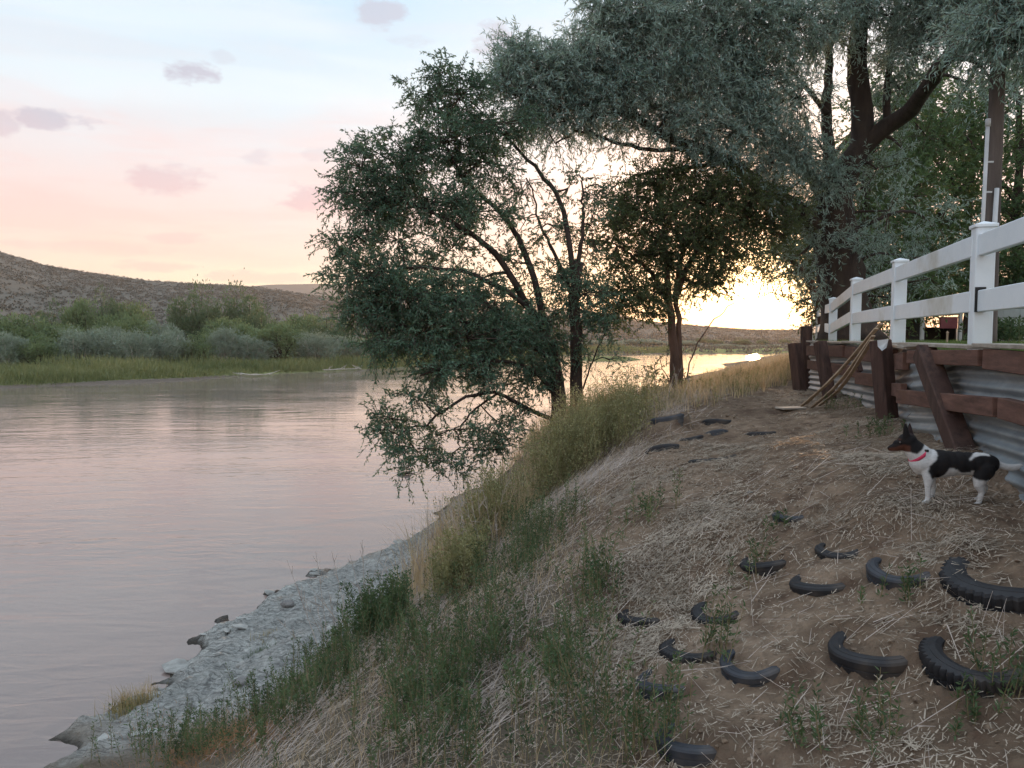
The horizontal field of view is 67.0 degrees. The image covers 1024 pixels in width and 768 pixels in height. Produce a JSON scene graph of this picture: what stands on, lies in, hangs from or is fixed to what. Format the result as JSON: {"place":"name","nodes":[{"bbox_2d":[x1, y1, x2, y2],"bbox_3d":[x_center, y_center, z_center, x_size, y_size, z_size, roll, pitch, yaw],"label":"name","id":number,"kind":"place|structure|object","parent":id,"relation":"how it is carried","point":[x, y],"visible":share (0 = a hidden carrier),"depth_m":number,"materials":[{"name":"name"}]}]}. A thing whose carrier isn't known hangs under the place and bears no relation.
{"place":"outdoors","nodes":[
{"label":"outdoors","id":0,"kind":"place"},
{"bbox_2d":[0,353,783,767],"bbox_3d":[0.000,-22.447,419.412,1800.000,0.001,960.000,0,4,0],"label":"river water","id":1,"kind":"structure","parent":0,"point":[148,529],"depth_m":14.60,"materials":[{"name":"liquid"}]},
{"bbox_2d":[0,253,957,387],"bbox_3d":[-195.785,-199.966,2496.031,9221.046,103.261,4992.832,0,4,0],"label":"hills","id":2,"kind":"structure","parent":0,"point":[14,286],"depth_m":237.34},
{"bbox_2d":[0,330,36,365],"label":"riverside bush","id":3,"kind":"object","parent":2,"relation":"on","point":[7,343],"visible":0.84,"depth_m":65.15,"materials":[{"name":"green plant"}]},
{"bbox_2d":[0,310,57,362],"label":"riverside bush","id":4,"kind":"object","parent":2,"relation":"on","point":[22,329],"visible":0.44,"depth_m":73.36,"materials":[{"name":"green plant"}]},
{"bbox_2d":[2,333,74,364],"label":"riverside bush","id":5,"kind":"object","parent":2,"relation":"on","point":[42,347],"visible":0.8,"depth_m":66.18,"materials":[{"name":"green plant"}]},
{"bbox_2d":[34,287,70,356],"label":"riverside bush","id":6,"kind":"object","parent":2,"relation":"on","point":[54,318],"visible":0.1,"depth_m":83.50,"materials":[{"name":"green plant"}]},
{"bbox_2d":[33,321,84,362],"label":"riverside bush","id":7,"kind":"object","parent":2,"relation":"on","point":[52,330],"visible":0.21,"depth_m":77.05,"materials":[{"name":"green plant"}]},
{"bbox_2d":[49,324,115,362],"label":"riverside bush","id":8,"kind":"object","parent":2,"relation":"on","point":[73,339],"visible":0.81,"depth_m":67.30,"materials":[{"name":"green plant"}]},
{"bbox_2d":[57,291,107,333],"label":"riverside tree","id":9,"kind":"object","parent":2,"relation":"on","point":[76,315],"visible":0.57,"depth_m":84.81,"materials":[{"name":"green plant"}]},
{"bbox_2d":[79,323,129,360],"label":"riverside bush","id":10,"kind":"object","parent":2,"relation":"on","point":[103,336],"visible":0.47,"depth_m":68.95,"materials":[{"name":"green plant"}]},
{"bbox_2d":[91,271,120,328],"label":"riverside tree","id":11,"kind":"object","parent":2,"relation":"on","point":[111,305],"visible":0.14,"depth_m":87.34,"materials":[{"name":"green plant"}]},
{"bbox_2d":[86,306,160,361],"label":"riverside bush","id":12,"kind":"object","parent":2,"relation":"on","point":[123,324],"visible":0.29,"depth_m":75.29,"materials":[{"name":"green plant"}]},
{"bbox_2d":[107,295,158,329],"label":"riverside tree","id":13,"kind":"object","parent":2,"relation":"on","point":[130,311],"visible":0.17,"depth_m":89.42,"materials":[{"name":"green plant"}]},
{"bbox_2d":[106,325,162,362],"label":"riverside bush","id":14,"kind":"object","parent":2,"relation":"on","point":[139,346],"visible":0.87,"depth_m":68.01,"materials":[{"name":"green plant"}]},
{"bbox_2d":[144,317,183,351],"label":"riverside bush","id":15,"kind":"object","parent":2,"relation":"on","point":[154,326],"visible":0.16,"depth_m":79.14,"materials":[{"name":"green plant"}]},
{"bbox_2d":[144,327,197,361],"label":"riverside bush","id":16,"kind":"object","parent":2,"relation":"on","point":[168,344],"visible":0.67,"depth_m":70.24,"materials":[{"name":"green plant"}]},
{"bbox_2d":[164,274,222,345],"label":"riverside tree","id":17,"kind":"object","parent":2,"relation":"on","point":[191,322],"visible":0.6,"depth_m":90.10,"materials":[{"name":"green plant"}]},
{"bbox_2d":[174,331,220,361],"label":"riverside bush","id":18,"kind":"object","parent":2,"relation":"on","point":[202,348],"visible":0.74,"depth_m":71.37,"materials":[{"name":"green plant"}]},
{"bbox_2d":[204,323,244,362],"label":"riverside bush","id":19,"kind":"object","parent":2,"relation":"on","point":[224,341],"visible":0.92,"depth_m":72.60,"materials":[{"name":"green plant"}]},
{"bbox_2d":[194,316,255,358],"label":"riverside bush","id":20,"kind":"object","parent":2,"relation":"on","point":[244,328],"visible":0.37,"depth_m":78.91,"materials":[{"name":"green plant"}]},
{"bbox_2d":[207,267,275,329],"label":"riverside tree","id":21,"kind":"object","parent":2,"relation":"on","point":[236,314],"visible":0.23,"depth_m":93.50,"materials":[{"name":"green plant"}]},
{"bbox_2d":[231,334,277,360],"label":"riverside bush","id":22,"kind":"object","parent":2,"relation":"on","point":[252,350],"visible":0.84,"depth_m":74.10,"materials":[{"name":"green plant"}]},
{"bbox_2d":[241,291,277,345],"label":"riverside bush","id":23,"kind":"object","parent":2,"relation":"on","point":[262,320],"visible":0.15,"depth_m":91.02,"materials":[{"name":"green plant"}]},
{"bbox_2d":[243,317,314,359],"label":"riverside bush","id":24,"kind":"object","parent":2,"relation":"on","point":[279,337],"visible":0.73,"depth_m":76.76,"materials":[{"name":"green plant"}]},
{"bbox_2d":[280,311,329,355],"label":"riverside bush","id":25,"kind":"object","parent":2,"relation":"on","point":[305,321],"visible":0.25,"depth_m":86.50,"materials":[{"name":"green plant"}]},
{"bbox_2d":[289,327,342,360],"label":"riverside bush","id":26,"kind":"object","parent":2,"relation":"on","point":[320,346],"visible":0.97,"depth_m":76.89,"materials":[{"name":"green plant"}]},
{"bbox_2d":[308,303,354,341],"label":"riverside bush","id":27,"kind":"object","parent":2,"relation":"on","point":[326,326],"visible":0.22,"depth_m":84.96,"materials":[{"name":"green plant"}]},
{"bbox_2d":[0,343,669,384],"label":"bank grass","id":28,"kind":"structure","parent":2,"relation":"on","point":[94,368],"depth_m":61.89,"materials":[{"name":"plant"}]},
{"bbox_2d":[329,335,369,359],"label":"riverside bush","id":29,"kind":"object","parent":2,"relation":"on","point":[357,352],"visible":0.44,"depth_m":80.67,"materials":[{"name":"green plant"}]},
{"bbox_2d":[0,251,799,358],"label":"sagebrush","id":30,"kind":"object","parent":2,"relation":"on","point":[115,280],"visible":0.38,"depth_m":258.53,"materials":[{"name":"plant"}]},
{"bbox_2d":[585,340,626,345],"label":"distant tree","id":31,"kind":"object","parent":2,"relation":"on","point":[605,342],"visible":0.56,"depth_m":188.19,"materials":[{"name":"green plant"}]},
{"bbox_2d":[620,338,667,344],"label":"distant tree","id":32,"kind":"object","parent":2,"relation":"on","point":[644,341],"visible":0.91,"depth_m":197.59,"materials":[{"name":"green plant"}]},
{"bbox_2d":[730,336,752,344],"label":"distant tree","id":33,"kind":"object","parent":2,"relation":"on","point":[744,342],"visible":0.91,"depth_m":199.84,"materials":[{"name":"green plant"}]},
{"bbox_2d":[0,0,1023,329],"label":"sky","id":34,"kind":"structure","parent":0,"point":[161,140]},
{"bbox_2d":[44,353,1023,767],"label":"ground","id":35,"kind":"structure","parent":0,"point":[204,675],"depth_m":3.90,"materials":[{"name":"soil"}]},
{"bbox_2d":[90,674,172,726],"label":"grass tuft","id":36,"kind":"object","parent":35,"relation":"on","point":[134,703],"visible":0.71,"depth_m":6.39,"materials":[{"name":"plant"}]},
{"bbox_2d":[99,684,323,767],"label":"dry rusty grass","id":37,"kind":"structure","parent":35,"relation":"on","point":[221,745],"depth_m":5.03,"materials":[{"name":"plant"}]},
{"bbox_2d":[233,676,248,685],"bbox_3d":[-2.210,2.424,6.304,0.124,0.070,0.097,-2,4,-26],"label":"stone","id":38,"kind":"object","parent":35,"relation":"on","point":[241,680],"visible":0.69,"depth_m":6.27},
{"bbox_2d":[94,514,457,741],"bbox_3d":[-1.960,2.184,8.901,2.534,0.956,9.071,1,4,12],"label":"shale rubble","id":39,"kind":"object","parent":35,"relation":"on","point":[173,666],"visible":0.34,"depth_m":7.46,"materials":[{"name":"stone"}]},
{"bbox_2d":[280,599,293,607],"bbox_3d":[-2.477,2.421,8.526,0.152,0.082,0.116,-1,4,-16],"label":"stone","id":40,"kind":"object","parent":35,"relation":"on","point":[287,603],"visible":1,"depth_m":8.49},
{"bbox_2d":[333,564,419,642],"bbox_3d":[-0.963,1.623,5.578,0.558,0.607,0.584,2,4,30],"label":"rabbitbrush","id":41,"kind":"object","parent":35,"relation":"on","point":[367,597],"visible":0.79,"depth_m":5.51,"materials":[{"name":"green plant"}]},
{"bbox_2d":[80,467,685,767],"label":"green weeds","id":42,"kind":"object","parent":35,"relation":"on","point":[419,685],"visible":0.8,"depth_m":4.06,"materials":[{"name":"green plant"}]},
{"bbox_2d":[200,389,710,767],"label":"thin dry grass","id":43,"kind":"structure","parent":35,"relation":"on","point":[412,744],"depth_m":4.14,"materials":[{"name":"plant"}]},
{"bbox_2d":[421,519,493,608],"bbox_3d":[-0.393,1.318,5.660,0.554,0.690,0.692,0,4,0],"label":"rabbitbrush","id":44,"kind":"object","parent":35,"relation":"on","point":[462,561],"visible":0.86,"depth_m":5.60,"materials":[{"name":"green plant"}]},
{"bbox_2d":[303,46,636,504],"bbox_3d":[-0.482,-1.636,10.849,4.760,6.269,2.681,-2,4,-24],"label":"leaning tree","id":45,"kind":"object","parent":35,"relation":"on","point":[390,293],"visible":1,"depth_m":10.59,"materials":[{"name":"green plant"}]},
{"bbox_2d":[276,348,696,655],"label":"bare stems","id":46,"kind":"object","parent":35,"relation":"on","point":[494,527],"visible":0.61,"depth_m":6.43,"materials":[{"name":"plant"}]},
{"bbox_2d":[444,445,532,552],"bbox_3d":[-0.236,1.122,6.941,0.888,1.149,0.906,-2,4,-27],"label":"rabbitbrush","id":47,"kind":"object","parent":35,"relation":"on","point":[497,487],"visible":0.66,"depth_m":6.83,"materials":[{"name":"green plant"}]},
{"bbox_2d":[529,476,588,535],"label":"weed plant","id":48,"kind":"object","parent":35,"relation":"on","point":[574,506],"visible":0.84,"depth_m":5.86,"materials":[{"name":"green plant"}]},
{"bbox_2d":[362,355,791,606],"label":"tall golden grass","id":49,"kind":"structure","parent":35,"relation":"on","point":[438,531],"depth_m":8.66,"materials":[{"name":"plant"}]},
{"bbox_2d":[506,365,651,510],"bbox_3d":[0.580,0.595,7.961,1.525,1.625,1.526,0,4,0],"label":"rabbitbrush","id":50,"kind":"object","parent":35,"relation":"on","point":[560,448],"visible":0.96,"depth_m":7.77,"materials":[{"name":"green plant"}]},
{"bbox_2d":[556,522,621,609],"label":"weed plant","id":51,"kind":"object","parent":35,"relation":"on","point":[595,563],"visible":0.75,"depth_m":4.22,"materials":[{"name":"green plant"}]},
{"bbox_2d":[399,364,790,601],"bbox_3d":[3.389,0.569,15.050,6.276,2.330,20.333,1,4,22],"label":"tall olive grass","id":52,"kind":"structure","parent":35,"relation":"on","point":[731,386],"depth_m":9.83,"materials":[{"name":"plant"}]},
{"bbox_2d":[412,359,787,568],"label":"brush stems","id":53,"kind":"object","parent":35,"relation":"on","point":[659,413],"visible":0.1,"depth_m":9.80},
{"bbox_2d":[538,354,670,466],"bbox_3d":[1.023,0.397,8.438,1.434,1.458,1.330,-3,5,-42],"label":"rabbitbrush","id":54,"kind":"object","parent":35,"relation":"on","point":[636,408],"visible":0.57,"depth_m":8.26,"materials":[{"name":"green plant"}]},
{"bbox_2d":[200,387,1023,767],"bbox_3d":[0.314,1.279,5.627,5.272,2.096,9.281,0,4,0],"label":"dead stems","id":55,"kind":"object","parent":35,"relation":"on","point":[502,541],"visible":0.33,"depth_m":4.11,"materials":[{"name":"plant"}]},
{"bbox_2d":[617,609,659,627],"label":"old tyre","id":56,"kind":"object","parent":35,"relation":"on","point":[623,615],"visible":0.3,"depth_m":3.85,"materials":[{"name":"rubber"}]},
{"bbox_2d":[606,467,682,540],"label":"weed plant","id":57,"kind":"object","parent":35,"relation":"on","point":[647,504],"visible":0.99,"depth_m":4.96,"materials":[{"name":"green plant"}]},
{"bbox_2d":[599,651,698,760],"bbox_3d":[0.512,1.215,2.931,0.357,0.422,0.285,0,4,0],"label":"weed plant","id":58,"kind":"object","parent":35,"relation":"on","point":[666,697],"visible":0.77,"depth_m":2.89,"materials":[{"name":"green plant"}]},
{"bbox_2d":[282,386,1023,767],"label":"straw litter","id":59,"kind":"object","parent":35,"relation":"on","point":[678,626],"visible":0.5,"depth_m":3.87,"materials":[{"name":"plant"}]},
{"bbox_2d":[636,668,684,702],"bbox_3d":[0.672,1.283,3.267,0.295,0.154,0.288,0,4,0],"label":"old tyre","id":60,"kind":"object","parent":35,"relation":"on","point":[648,689],"visible":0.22,"depth_m":3.17,"materials":[{"name":"rubber"}]},
{"bbox_2d":[645,444,679,454],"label":"old tyre","id":61,"kind":"object","parent":35,"relation":"on","point":[659,448],"visible":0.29,"depth_m":6.81,"materials":[{"name":"rubber"}]},
{"bbox_2d":[650,413,683,425],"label":"old tyre","id":62,"kind":"object","parent":35,"relation":"on","point":[679,418],"visible":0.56,"depth_m":7.76,"materials":[{"name":"rubber"}]},
{"bbox_2d":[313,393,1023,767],"bbox_3d":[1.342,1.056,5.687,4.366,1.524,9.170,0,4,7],"label":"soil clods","id":63,"kind":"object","parent":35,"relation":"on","point":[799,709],"visible":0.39,"depth_m":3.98,"materials":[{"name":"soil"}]},
{"bbox_2d":[656,720,716,767],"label":"old tyre","id":64,"kind":"object","parent":35,"relation":"on","point":[684,754],"visible":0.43,"depth_m":2.72,"materials":[{"name":"rubber"}]},
{"bbox_2d":[552,137,824,389],"bbox_3d":[2.867,-1.733,12.491,4.542,4.444,2.142,0,4,0],"label":"slim tree","id":65,"kind":"object","parent":35,"relation":"on","point":[706,238],"visible":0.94,"depth_m":12.21,"materials":[{"name":"green plant"}]},
{"bbox_2d":[659,638,717,663],"bbox_3d":[0.821,1.196,3.441,0.332,0.163,0.326,0,4,0],"label":"old tyre","id":66,"kind":"object","parent":35,"relation":"on","point":[668,652],"visible":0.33,"depth_m":3.33,"materials":[{"name":"rubber"}]},
{"bbox_2d":[690,601,738,625],"bbox_3d":[1.023,1.123,3.731,0.315,0.175,0.306,0,4,0],"label":"old tyre","id":67,"kind":"object","parent":35,"relation":"on","point":[696,611],"visible":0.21,"depth_m":3.68,"materials":[{"name":"rubber"}]},
{"bbox_2d":[704,429,727,435],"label":"old tyre","id":68,"kind":"object","parent":35,"relation":"on","point":[717,432],"visible":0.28,"depth_m":7.14,"materials":[{"name":"rubber"}]},
{"bbox_2d":[701,419,731,425],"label":"old tyre","id":69,"kind":"object","parent":35,"relation":"on","point":[708,422],"visible":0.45,"depth_m":7.83,"materials":[{"name":"rubber"}]},
{"bbox_2d":[698,583,745,663],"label":"weed plant","id":70,"kind":"object","parent":35,"relation":"on","point":[712,630],"visible":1,"depth_m":3.29,"materials":[{"name":"green plant"}]},
{"bbox_2d":[661,351,788,385],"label":"bank grass","id":71,"kind":"structure","parent":35,"relation":"on","point":[762,362],"depth_m":44.54,"materials":[{"name":"plant"}]},
{"bbox_2d":[719,649,779,686],"bbox_3d":[1.002,1.166,3.164,0.296,0.160,0.288,0,4,0],"label":"old tyre","id":72,"kind":"object","parent":35,"relation":"on","point":[734,674],"visible":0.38,"depth_m":3.05,"materials":[{"name":"rubber"}]},
{"bbox_2d":[727,516,777,588],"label":"weed plant","id":73,"kind":"object","parent":35,"relation":"on","point":[750,555],"visible":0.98,"depth_m":3.93,"materials":[{"name":"green plant"}]},
{"bbox_2d":[745,431,775,435],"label":"old tyre","id":74,"kind":"object","parent":35,"relation":"on","point":[758,433],"visible":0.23,"depth_m":6.84,"materials":[{"name":"rubber"}]},
{"bbox_2d":[740,557,786,575],"bbox_3d":[1.330,0.945,3.999,0.296,0.168,0.288,0,4,0],"label":"old tyre","id":75,"kind":"object","parent":35,"relation":"on","point":[776,566],"visible":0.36,"depth_m":3.88,"materials":[{"name":"rubber"}]},
{"bbox_2d":[769,509,792,528],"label":"weed plant","id":76,"kind":"object","parent":35,"relation":"on","point":[778,517],"visible":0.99,"depth_m":4.19,"materials":[{"name":"green plant"}]},
{"bbox_2d":[772,511,803,522],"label":"old tyre","id":77,"kind":"object","parent":35,"relation":"on","point":[797,518],"visible":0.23,"depth_m":4.21,"materials":[{"name":"rubber"}]},
{"bbox_2d":[775,406,806,409],"bbox_3d":[2.955,0.255,8.201,0.280,0.020,0.160,-1,4,-17],"label":"flat board","id":78,"kind":"object","parent":35,"relation":"on","point":[790,408],"visible":1,"depth_m":8.15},
{"bbox_2d":[789,574,845,596],"bbox_3d":[1.446,0.942,3.571,0.318,0.184,0.307,0,4,0],"label":"old tyre","id":79,"kind":"object","parent":35,"relation":"on","point":[797,585],"visible":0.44,"depth_m":3.46,"materials":[{"name":"rubber"}]},
{"bbox_2d":[775,679,870,748],"bbox_3d":[1.059,1.131,2.683,0.282,0.232,0.211,0,4,0],"label":"weed plant","id":80,"kind":"object","parent":35,"relation":"on","point":[792,723],"visible":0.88,"depth_m":2.63,"materials":[{"name":"green plant"}]},
{"bbox_2d":[814,543,858,559],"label":"old tyre","id":81,"kind":"object","parent":35,"relation":"on","point":[819,548],"visible":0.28,"depth_m":3.73,"materials":[{"name":"rubber"}]},
{"bbox_2d":[800,323,882,407],"bbox_3d":[3.186,-0.133,7.547,0.216,0.885,2.193,0,4,5],"label":"lath bundle","id":82,"kind":"object","parent":35,"relation":"on","point":[863,347],"visible":1,"depth_m":7.19,"materials":[{"name":"wood"}]},
{"bbox_2d":[823,390,863,411],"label":"weed plant","id":83,"kind":"object","parent":35,"relation":"on","point":[831,400],"visible":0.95,"depth_m":7.71,"materials":[{"name":"green plant"}]},
{"bbox_2d":[809,666,904,761],"bbox_3d":[1.126,1.093,2.555,0.312,0.300,0.244,0,4,0],"label":"weed plant","id":84,"kind":"object","parent":35,"relation":"on","point":[870,733],"visible":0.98,"depth_m":2.56,"materials":[{"name":"green plant"}]},
{"bbox_2d":[828,631,907,680],"bbox_3d":[1.406,1.044,2.988,0.348,0.180,0.344,0,4,0],"label":"old tyre","id":85,"kind":"object","parent":35,"relation":"on","point":[863,665],"visible":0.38,"depth_m":2.86,"materials":[{"name":"rubber"}]},
{"bbox_2d":[843,413,905,438],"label":"weed plant","id":86,"kind":"object","parent":35,"relation":"on","point":[877,428],"visible":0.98,"depth_m":5.78,"materials":[{"name":"green plant"}]},
{"bbox_2d":[857,552,928,604],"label":"weed plant","id":87,"kind":"object","parent":35,"relation":"on","point":[907,586],"visible":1,"depth_m":3.18,"materials":[{"name":"green plant"}]},
{"bbox_2d":[866,557,930,589],"bbox_3d":[1.707,0.839,3.355,0.316,0.172,0.310,0,4,0],"label":"old tyre","id":88,"kind":"object","parent":35,"relation":"on","point":[874,572],"visible":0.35,"depth_m":3.29,"materials":[{"name":"rubber"}]},
{"bbox_2d":[788,326,1023,501],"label":"retaining wall","id":89,"kind":"structure","parent":35,"relation":"on","point":[984,406],"depth_m":4.83,"materials":[{"name":"wood"}]},
{"bbox_2d":[887,423,1022,503],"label":"dog","id":90,"kind":"object","parent":35,"relation":"on","point":[929,465],"visible":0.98,"depth_m":3.80},
{"bbox_2d":[946,670,982,740],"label":"weed plant","id":91,"kind":"object","parent":35,"relation":"on","point":[976,713],"visible":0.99,"depth_m":2.52,"materials":[{"name":"green plant"}]},
{"bbox_2d":[918,636,1023,697],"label":"old tyre","id":92,"kind":"object","parent":35,"relation":"on","point":[943,669],"visible":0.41,"depth_m":2.65,"materials":[{"name":"rubber"}]},
{"bbox_2d":[938,556,1023,614],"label":"old tyre","id":93,"kind":"object","parent":35,"relation":"on","point":[965,585],"visible":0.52,"depth_m":2.96,"materials":[{"name":"rubber"}]},
{"bbox_2d":[963,606,1023,714],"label":"weed plant","id":94,"kind":"object","parent":35,"relation":"on","point":[1020,667],"visible":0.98,"depth_m":2.55,"materials":[{"name":"green plant"}]},
{"bbox_2d":[582,356,640,360],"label":"islet","id":95,"kind":"object","parent":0,"point":[604,359],"visible":0.48,"depth_m":104.45,"materials":[{"name":"green plant"}]},
{"bbox_2d":[818,339,1023,414],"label":"lawn","id":96,"kind":"structure","parent":0,"point":[959,341],"depth_m":9.05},
{"bbox_2d":[470,0,1023,342],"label":"willow tree","id":97,"kind":"object","parent":96,"relation":"on","point":[594,82],"visible":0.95,"depth_m":12.25,"materials":[{"name":"green plant"}]},
{"bbox_2d":[738,226,820,339],"bbox_3d":[6.490,-2.209,16.960,3.123,2.639,1.604,-1,4,-14],"label":"arching tree","id":98,"kind":"object","parent":96,"relation":"on","point":[793,263],"visible":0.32,"depth_m":16.86,"materials":[{"name":"green plant"}]},
{"bbox_2d":[749,91,979,338],"bbox_3d":[8.482,-3.884,18.724,5.432,6.469,5.036,-3,4,-39],"label":"background tree","id":99,"kind":"object","parent":96,"relation":"on","point":[934,126],"visible":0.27,"depth_m":17.79,"materials":[{"name":"green plant"}]},
{"bbox_2d":[832,57,1001,339],"bbox_3d":[10.489,-4.957,20.875,4.879,7.968,4.591,-3,5,-41],"label":"background tree","id":100,"kind":"object","parent":96,"relation":"on","point":[971,167],"visible":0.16,"depth_m":20.11,"materials":[{"name":"green plant"}]},
{"bbox_2d":[811,217,1023,343],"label":"rail fence","id":101,"kind":"object","parent":96,"relation":"on","point":[981,300],"visible":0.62,"depth_m":5.67,"materials":[{"name":"white plastic"}]},
{"bbox_2d":[909,314,962,340],"bbox_3d":[11.043,-1.429,20.288,1.056,0.875,0.855,0,4,0],"label":"red stall","id":102,"kind":"object","parent":96,"relation":"on","point":[951,325],"visible":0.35,"depth_m":20.12,"materials":[{"name":"paint"}]},
{"bbox_2d":[918,63,1023,340],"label":"background tree","id":103,"kind":"object","parent":96,"relation":"on","point":[965,214],"visible":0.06,"depth_m":23.14,"materials":[{"name":"green plant"}]},
{"bbox_2d":[949,62,1023,322],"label":"background tree","id":104,"kind":"object","parent":96,"relation":"on","point":[1013,259],"visible":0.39,"depth_m":19.21,"materials":[{"name":"green plant"}]},
{"bbox_2d":[958,315,1023,342],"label":"garden bush","id":105,"kind":"object","parent":96,"relation":"on","point":[1008,330],"visible":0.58,"depth_m":11.71,"materials":[{"name":"green plant"}]},
{"bbox_2d":[981,2,1006,341],"bbox_3d":[5.724,-3.470,9.136,0.188,6.230,0.361,3,4,38],"label":"utility pole","id":106,"kind":"object","parent":96,"relation":"on","point":[992,175],"visible":0.45,"depth_m":9.17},
{"bbox_2d":[998,308,1023,340],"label":"block wall","id":107,"kind":"structure","parent":96,"relation":"on","point":[1012,313],"depth_m":18.08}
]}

